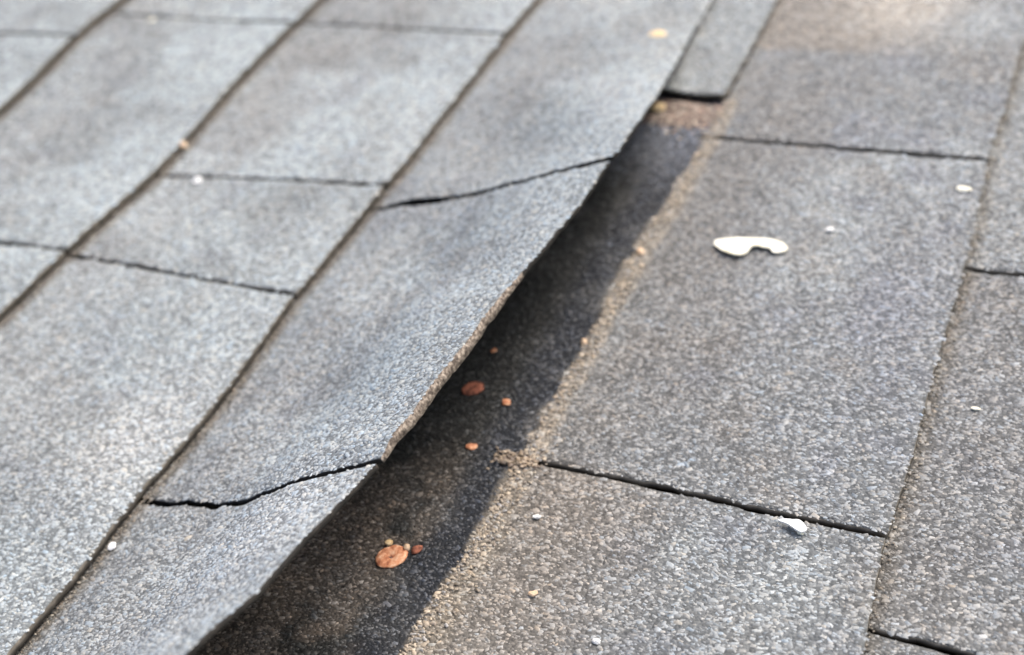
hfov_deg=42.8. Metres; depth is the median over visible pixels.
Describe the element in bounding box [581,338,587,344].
tan pebble
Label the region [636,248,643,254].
tan pebble
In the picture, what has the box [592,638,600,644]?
white chip
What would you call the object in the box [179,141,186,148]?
seed
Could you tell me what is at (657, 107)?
tan pebble
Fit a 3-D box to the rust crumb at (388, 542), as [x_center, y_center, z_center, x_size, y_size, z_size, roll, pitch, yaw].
[-0.041,0.072,0.439,0.002,0.002,0.003,11,45,23]
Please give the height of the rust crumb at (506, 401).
0.001 m
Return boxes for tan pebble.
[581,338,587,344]
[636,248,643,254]
[650,103,664,111]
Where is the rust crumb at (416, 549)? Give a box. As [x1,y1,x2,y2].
[411,545,422,553]
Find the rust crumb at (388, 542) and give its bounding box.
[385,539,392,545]
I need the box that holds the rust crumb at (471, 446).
[466,444,476,449]
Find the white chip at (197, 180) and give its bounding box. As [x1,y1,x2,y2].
[193,177,201,182]
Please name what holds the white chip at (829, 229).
on the roof
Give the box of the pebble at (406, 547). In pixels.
[403,544,409,550]
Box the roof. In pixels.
[0,0,1023,654]
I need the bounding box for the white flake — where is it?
[778,518,806,532]
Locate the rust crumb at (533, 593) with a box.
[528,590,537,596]
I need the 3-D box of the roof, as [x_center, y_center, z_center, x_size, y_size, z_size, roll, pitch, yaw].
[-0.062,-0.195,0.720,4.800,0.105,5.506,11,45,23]
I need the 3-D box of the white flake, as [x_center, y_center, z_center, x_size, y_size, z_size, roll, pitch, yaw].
[0.089,0.062,0.414,0.010,0.002,0.004,11,45,23]
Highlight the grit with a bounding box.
[0,0,1023,654]
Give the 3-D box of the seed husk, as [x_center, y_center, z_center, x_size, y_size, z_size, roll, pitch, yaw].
[0.071,-0.144,0.643,0.010,0.003,0.007,-7,41,5]
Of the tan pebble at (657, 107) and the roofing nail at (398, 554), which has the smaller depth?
the roofing nail at (398, 554)
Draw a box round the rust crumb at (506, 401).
[502,399,510,404]
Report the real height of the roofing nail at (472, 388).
0.012 m
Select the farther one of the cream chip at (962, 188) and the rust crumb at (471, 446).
the cream chip at (962, 188)
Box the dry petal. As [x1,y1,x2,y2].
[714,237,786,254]
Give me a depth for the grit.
0.51 m
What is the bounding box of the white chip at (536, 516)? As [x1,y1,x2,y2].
[533,515,540,518]
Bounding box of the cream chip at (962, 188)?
[956,186,971,190]
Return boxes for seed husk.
[649,30,665,36]
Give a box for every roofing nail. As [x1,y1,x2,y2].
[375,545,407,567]
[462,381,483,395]
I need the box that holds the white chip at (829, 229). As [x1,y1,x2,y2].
[825,227,833,231]
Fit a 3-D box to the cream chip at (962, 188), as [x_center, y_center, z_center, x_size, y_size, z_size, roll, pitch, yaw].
[0.183,-0.056,0.529,0.006,0.001,0.003,8,45,18]
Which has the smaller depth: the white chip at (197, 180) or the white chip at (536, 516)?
the white chip at (536, 516)
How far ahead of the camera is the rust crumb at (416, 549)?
0.43 m
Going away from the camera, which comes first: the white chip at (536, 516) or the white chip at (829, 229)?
the white chip at (536, 516)
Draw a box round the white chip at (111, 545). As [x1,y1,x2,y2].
[107,542,115,549]
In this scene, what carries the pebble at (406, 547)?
on the roof

